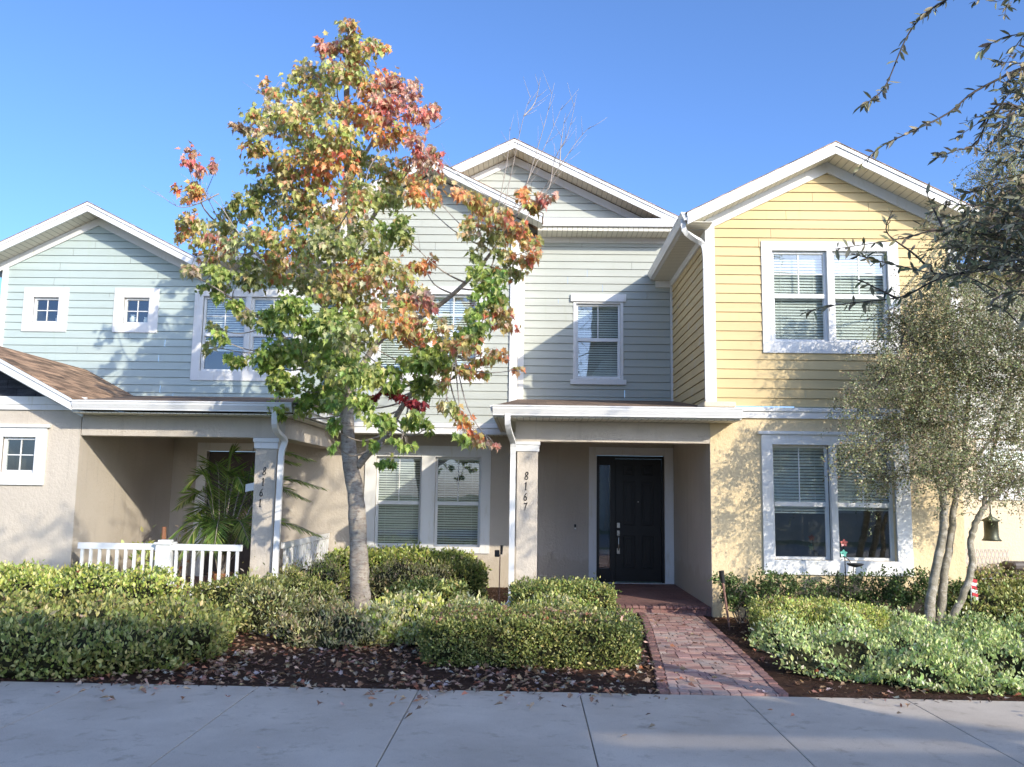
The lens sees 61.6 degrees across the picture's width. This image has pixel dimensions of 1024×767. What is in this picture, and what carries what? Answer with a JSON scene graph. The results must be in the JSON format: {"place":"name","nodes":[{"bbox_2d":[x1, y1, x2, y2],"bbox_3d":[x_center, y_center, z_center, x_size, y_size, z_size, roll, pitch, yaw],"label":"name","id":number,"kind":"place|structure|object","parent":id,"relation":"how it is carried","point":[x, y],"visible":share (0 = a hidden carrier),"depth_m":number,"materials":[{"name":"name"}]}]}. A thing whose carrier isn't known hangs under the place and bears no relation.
{"place":"outdoors","nodes":[
{"label":"outdoors","id":0,"kind":"place"},
{"bbox_2d":[161,527,165,538],"bbox_3d":[-5.644,2.859,13.865,0.092,1.082,0.087,1,-7,1],"label":"driftwood stake","id":1,"kind":"object","parent":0,"point":[163,535],"visible":0.22,"depth_m":13.90,"materials":[{"name":"wood"}]},
{"bbox_2d":[0,681,1023,766],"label":"sidewalk","id":2,"kind":"structure","parent":0,"point":[42,724],"depth_m":6.72,"materials":[{"name":"concrete"}]},
{"bbox_2d":[0,0,1023,455],"label":"sky","id":3,"kind":"structure","parent":0,"point":[699,101],"materials":[{"name":"blue"}]},
{"bbox_2d":[645,613,778,696],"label":"brick path","id":4,"kind":"structure","parent":0,"point":[740,677],"depth_m":9.45,"materials":[{"name":"red brick"}]},
{"label":"ground","id":5,"kind":"structure","parent":0,"visible":0},
{"bbox_2d":[0,201,355,596],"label":"townhouse","id":6,"kind":"structure","parent":5,"relation":"on","point":[89,452],"depth_m":16.87,"materials":[{"name":"teal"}]},
{"bbox_2d":[0,424,51,484],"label":"window","id":7,"kind":"structure","parent":6,"relation":"in","point":[25,445],"depth_m":13.52,"materials":[{"name":"white plastic"}]},
{"bbox_2d":[21,288,69,331],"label":"window","id":8,"kind":"structure","parent":6,"relation":"in","point":[50,303],"depth_m":17.20,"materials":[{"name":"white plastic"}]},
{"bbox_2d":[129,315,136,321],"bbox_3d":[-7.646,-1.298,17.349,0.140,0.170,0.120,6,-9,-35],"label":"vase","id":9,"kind":"object","parent":6,"relation":"on","point":[132,318],"visible":0.92,"depth_m":17.31,"materials":[{"name":"white ceramic"}]},
{"bbox_2d":[112,288,159,332],"bbox_3d":[-7.492,-1.423,17.418,0.900,0.900,0.597,1,-7,1],"label":"window","id":10,"kind":"structure","parent":6,"relation":"in","point":[140,302],"depth_m":17.16,"materials":[{"name":"white plastic"}]},
{"bbox_2d":[77,539,242,601],"bbox_3d":[-5.337,2.888,12.967,2.500,1.050,0.250,1,-7,1],"label":"porch railing","id":11,"kind":"object","parent":6,"relation":"on","point":[166,552],"visible":0.59,"depth_m":12.97,"materials":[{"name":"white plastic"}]},
{"bbox_2d":[160,525,198,593],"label":"potted plant","id":12,"kind":"object","parent":6,"relation":"on","point":[180,568],"visible":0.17,"depth_m":14.06,"materials":[{"name":"green plant"}]},
{"bbox_2d":[190,443,255,575],"bbox_3d":[-5.419,2.507,16.967,1.680,2.650,0.160,1,-7,1],"label":"door","id":13,"kind":"structure","parent":6,"relation":"in","point":[218,452],"depth_m":17.03,"materials":[{"name":"brown paint"}]},
{"bbox_2d":[190,289,303,381],"bbox_3d":[-5.244,-0.930,17.313,2.170,1.840,0.597,1,-7,1],"label":"window","id":14,"kind":"structure","parent":6,"relation":"in","point":[210,368],"depth_m":17.12,"materials":[{"name":"white plastic"}]},
{"bbox_2d":[168,442,327,586],"bbox_3d":[-4.409,2.188,14.062,2.753,2.495,1.650,1,-7,1],"label":"potted palm","id":15,"kind":"object","parent":6,"relation":"on","point":[218,526],"visible":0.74,"depth_m":14.11,"materials":[{"name":"plant"}]},
{"bbox_2d":[245,447,253,491],"bbox_3d":[-4.109,1.218,13.859,0.342,1.060,0.064,1,-7,1],"label":"wind chime","id":16,"kind":"object","parent":6,"relation":"hanging from","point":[249,487],"visible":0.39,"depth_m":13.79,"materials":[{"name":"white plastic"}]},
{"bbox_2d":[281,533,329,574],"bbox_3d":[-3.623,3.167,15.172,0.060,0.890,3.150,1,-7,1],"label":"porch railing","id":17,"kind":"object","parent":6,"relation":"on","point":[298,549],"visible":0.46,"depth_m":14.98,"materials":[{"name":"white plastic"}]},
{"bbox_2d":[0,587,1023,706],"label":"planting bed","id":18,"kind":"object","parent":5,"relation":"on","point":[786,684],"visible":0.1,"depth_m":8.67,"materials":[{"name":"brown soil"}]},
{"bbox_2d":[0,557,191,607],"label":"ground cover shrub","id":19,"kind":"object","parent":18,"relation":"on","point":[61,582],"visible":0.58,"depth_m":11.57,"materials":[{"name":"green plant"}]},
{"bbox_2d":[0,584,252,680],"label":"ground cover shrub","id":20,"kind":"object","parent":18,"relation":"on","point":[79,635],"visible":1,"depth_m":8.74,"materials":[{"name":"green plant"}]},
{"bbox_2d":[121,526,154,576],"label":"potted plant","id":21,"kind":"object","parent":18,"relation":"on","point":[147,556],"visible":0.2,"depth_m":13.94,"materials":[{"name":"green plant"}]},
{"bbox_2d":[188,567,339,615],"bbox_3d":[-3.517,3.007,12.257,2.151,0.769,0.885,1,-7,1],"label":"boxwood hedge","id":22,"kind":"object","parent":18,"relation":"on","point":[222,589],"visible":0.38,"depth_m":12.07,"materials":[{"name":"green plant"}]},
{"bbox_2d":[208,542,320,636],"bbox_3d":[-3.212,2.682,11.404,1.369,1.232,1.348,-3,-8,31],"label":"shrub","id":23,"kind":"object","parent":18,"relation":"on","point":[258,599],"visible":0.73,"depth_m":11.04,"materials":[{"name":"green plant"}]},
{"bbox_2d":[279,536,349,602],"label":"shrub","id":24,"kind":"object","parent":18,"relation":"on","point":[324,570],"visible":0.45,"depth_m":13.69,"materials":[{"name":"green plant"}]},
{"bbox_2d":[251,578,411,649],"bbox_3d":[-2.115,2.844,10.756,2.043,0.790,2.214,-2,-7,19],"label":"shrub","id":25,"kind":"object","parent":18,"relation":"on","point":[335,626],"visible":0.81,"depth_m":10.30,"materials":[{"name":"green plant"}]},
{"bbox_2d":[145,17,605,614],"bbox_3d":[-2.271,-1.202,12.274,6.456,9.329,3.342,-3,-8,28],"label":"maple tree","id":26,"kind":"object","parent":18,"relation":"on","point":[335,347],"visible":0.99,"depth_m":12.23,"materials":[{"name":"green plant"}]},
{"bbox_2d":[349,580,447,646],"bbox_3d":[-1.364,2.875,11.006,1.421,0.851,1.808,1,-7,1],"label":"shrub","id":27,"kind":"object","parent":18,"relation":"on","point":[402,626],"visible":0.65,"depth_m":10.54,"materials":[{"name":"green plant"}]},
{"bbox_2d":[324,540,476,595],"bbox_3d":[-1.970,3.322,15.459,2.824,0.973,1.359,1,-7,1],"label":"boxwood hedge","id":28,"kind":"object","parent":18,"relation":"on","point":[343,553],"visible":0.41,"depth_m":15.10,"materials":[{"name":"green plant"}]},
{"bbox_2d":[369,532,466,603],"bbox_3d":[-1.675,2.995,13.906,1.850,1.255,1.731,1,-7,1],"label":"shrub","id":29,"kind":"object","parent":18,"relation":"on","point":[379,582],"visible":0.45,"depth_m":13.58,"materials":[{"name":"green plant"}]},
{"bbox_2d":[381,574,471,605],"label":"shrub","id":30,"kind":"object","parent":18,"relation":"on","point":[448,589],"visible":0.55,"depth_m":12.95,"materials":[{"name":"green plant"}]},
{"bbox_2d":[430,554,492,599],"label":"shrub","id":31,"kind":"object","parent":18,"relation":"on","point":[476,578],"visible":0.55,"depth_m":14.47,"materials":[{"name":"green plant"}]},
{"bbox_2d":[446,589,504,612],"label":"shrub","id":32,"kind":"object","parent":18,"relation":"on","point":[460,598],"visible":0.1,"depth_m":11.53,"materials":[{"name":"green plant"}]},
{"bbox_2d":[495,545,502,602],"bbox_3d":[-0.224,3.190,14.322,0.139,0.974,0.060,1,-7,1],"label":"sprinkler controller","id":33,"kind":"object","parent":18,"relation":"on","point":[498,553],"visible":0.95,"depth_m":14.34,"materials":[{"name":"black plastic"}]},
{"bbox_2d":[413,594,651,669],"bbox_3d":[0.214,2.761,9.643,2.671,0.710,1.368,1,-7,1],"label":"boxwood hedge","id":34,"kind":"object","parent":18,"relation":"on","point":[539,635],"visible":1,"depth_m":9.15,"materials":[{"name":"green plant"}]},
{"bbox_2d":[54,614,1021,747],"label":"leaf litter","id":35,"kind":"object","parent":18,"relation":"on","point":[613,673],"visible":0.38,"depth_m":8.54,"materials":[{"name":"brown plant"}]},
{"bbox_2d":[512,586,596,610],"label":"shrub","id":36,"kind":"object","parent":18,"relation":"on","point":[553,598],"visible":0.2,"depth_m":11.40,"materials":[{"name":"green plant"}]},
{"bbox_2d":[504,573,621,611],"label":"boxwood hedge","id":37,"kind":"object","parent":18,"relation":"on","point":[593,590],"visible":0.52,"depth_m":12.06,"materials":[{"name":"green plant"}]},
{"bbox_2d":[719,570,729,626],"bbox_3d":[3.008,3.060,12.160,0.160,0.817,0.077,1,-7,1],"label":"path light","id":38,"kind":"object","parent":18,"relation":"on","point":[721,575],"visible":0.9,"depth_m":12.16,"materials":[{"name":"black plastic"}]},
{"bbox_2d":[707,569,779,623],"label":"shrub","id":39,"kind":"object","parent":18,"relation":"on","point":[732,597],"visible":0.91,"depth_m":12.48,"materials":[{"name":"green plant"}]},
{"bbox_2d":[748,564,807,602],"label":"shrub","id":40,"kind":"object","parent":18,"relation":"on","point":[791,585],"visible":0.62,"depth_m":12.74,"materials":[{"name":"green plant"}]},
{"bbox_2d":[786,570,839,601],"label":"shrub","id":41,"kind":"object","parent":18,"relation":"on","point":[821,587],"visible":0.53,"depth_m":12.68,"materials":[{"name":"green plant"}]},
{"bbox_2d":[744,590,896,638],"bbox_3d":[4.026,3.060,11.247,1.871,0.619,1.578,1,-7,1],"label":"boxwood hedge","id":42,"kind":"object","parent":18,"relation":"on","point":[808,609],"visible":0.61,"depth_m":11.02,"materials":[{"name":"green plant"}]},
{"bbox_2d":[834,539,863,605],"bbox_3d":[4.978,2.936,12.655,0.407,1.281,0.248,-3,-8,26],"label":"garden ornament","id":43,"kind":"object","parent":18,"relation":"on","point":[844,552],"visible":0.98,"depth_m":12.65,"materials":[{"name":"metal"}]},
{"bbox_2d":[826,566,888,606],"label":"shrub","id":44,"kind":"object","parent":18,"relation":"on","point":[866,597],"visible":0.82,"depth_m":12.69,"materials":[{"name":"green plant"}]},
{"bbox_2d":[743,596,1023,695],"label":"juniper","id":45,"kind":"object","parent":18,"relation":"on","point":[918,651],"visible":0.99,"depth_m":9.05,"materials":[{"name":"green plant"}]},
{"bbox_2d":[870,564,937,620],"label":"shrub","id":46,"kind":"object","parent":18,"relation":"on","point":[897,592],"visible":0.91,"depth_m":12.59,"materials":[{"name":"green plant"}]},
{"bbox_2d":[819,110,1023,628],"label":"holly tree","id":47,"kind":"object","parent":18,"relation":"on","point":[970,357],"visible":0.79,"depth_m":11.83,"materials":[{"name":"green plant"}]},
{"bbox_2d":[915,567,984,622],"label":"shrub","id":48,"kind":"object","parent":18,"relation":"on","point":[955,588],"visible":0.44,"depth_m":12.58,"materials":[{"name":"green plant"}]},
{"bbox_2d":[971,579,977,604],"bbox_3d":[6.710,3.168,12.474,0.120,0.726,0.022,1,-7,1],"label":"garden flag","id":49,"kind":"object","parent":18,"relation":"on","point":[974,592],"visible":0.72,"depth_m":12.49,"materials":[{"name":"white fabric"}]},
{"bbox_2d":[935,571,1023,631],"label":"shrub","id":50,"kind":"object","parent":18,"relation":"on","point":[993,601],"visible":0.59,"depth_m":12.32,"materials":[{"name":"green plant"}]},
{"bbox_2d":[965,549,1023,578],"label":"garden chair","id":51,"kind":"object","parent":18,"relation":"on","point":[1019,565],"visible":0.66,"depth_m":14.58,"materials":[{"name":"metal"}]},
{"bbox_2d":[966,561,1023,593],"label":"shrub","id":52,"kind":"object","parent":18,"relation":"on","point":[995,569],"visible":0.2,"depth_m":13.96,"materials":[{"name":"green plant"}]},
{"bbox_2d":[312,138,742,615],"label":"townhouse","id":53,"kind":"structure","parent":5,"relation":"on","point":[545,491],"depth_m":16.90,"materials":[{"name":"grey"}]},
{"bbox_2d":[364,445,421,548],"bbox_3d":[-2.316,2.289,17.158,1.170,2.080,0.597,1,-7,1],"label":"window","id":54,"kind":"structure","parent":53,"relation":"in","point":[397,493],"depth_m":17.01,"materials":[{"name":"white plastic"}]},
{"bbox_2d":[368,286,484,383],"bbox_3d":[-1.638,-0.915,16.838,2.220,1.880,0.597,1,-7,1],"label":"window","id":55,"kind":"structure","parent":53,"relation":"in","point":[453,309],"depth_m":16.70,"materials":[{"name":"white plastic"}]},
{"bbox_2d":[420,446,490,553],"bbox_3d":[-1.101,2.304,17.132,1.360,2.080,0.597,1,-7,1],"label":"window","id":56,"kind":"structure","parent":53,"relation":"in","point":[459,499],"depth_m":16.95,"materials":[{"name":"white plastic"}]},
{"bbox_2d":[573,302,622,379],"bbox_3d":[1.730,-0.822,17.470,1.000,1.710,0.592,1,-7,1],"label":"window","id":57,"kind":"structure","parent":53,"relation":"in","point":[597,326],"depth_m":17.33,"materials":[{"name":"white plastic"}]},
{"bbox_2d":[589,447,673,583],"bbox_3d":[2.326,2.629,16.911,1.650,2.720,0.435,1,-7,1],"label":"door","id":58,"kind":"structure","parent":53,"relation":"in","point":[631,492],"depth_m":16.83,"materials":[{"name":"black paint"}]},
{"bbox_2d":[638,612,788,696],"bbox_3d":[2.179,3.237,10.591,1.199,0.091,5.383,0,-7,5],"label":"path edging","id":59,"kind":"object","parent":5,"relation":"on","point":[659,673],"visible":0.74,"depth_m":9.61,"materials":[{"name":"brick"}]},
{"bbox_2d":[647,141,978,619],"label":"townhouse","id":60,"kind":"structure","parent":5,"relation":"on","point":[748,273],"depth_m":13.69,"materials":[{"name":"yellow"}]},
{"bbox_2d":[761,241,901,353],"bbox_3d":[5.089,-1.341,13.989,2.180,1.820,0.597,1,-7,1],"label":"window","id":61,"kind":"structure","parent":60,"relation":"in","point":[797,277],"depth_m":13.82,"materials":[{"name":"white plastic"}]},
{"bbox_2d":[757,431,913,576],"bbox_3d":[5.031,1.882,13.575,2.380,2.200,0.625,1,-7,1],"label":"window","id":62,"kind":"structure","parent":60,"relation":"in","point":[806,517],"depth_m":13.52,"materials":[{"name":"white plastic"}]},
{"bbox_2d":[798,0,1023,329],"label":"oak tree","id":63,"kind":"object","parent":5,"relation":"on","point":[989,219],"visible":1,"depth_m":4.38,"materials":[{"name":"green plant"}]},
{"bbox_2d":[957,268,1023,568],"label":"townhouse","id":64,"kind":"structure","parent":5,"relation":"on","point":[1011,535],"depth_m":16.63,"materials":[{"name":"beige paint"}]},
{"bbox_2d":[981,493,1001,540],"bbox_3d":[8.718,2.403,15.659,0.340,0.910,0.331,1,-7,1],"label":"bell","id":65,"kind":"object","parent":64,"relation":"attached to","point":[991,532],"visible":0.86,"depth_m":15.54,"materials":[{"name":"brown metal"}]},
{"bbox_2d":[975,440,1023,499],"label":"window","id":66,"kind":"structure","parent":64,"relation":"in","point":[1014,447],"depth_m":16.77,"materials":[{"name":"white plastic"}]}
]}

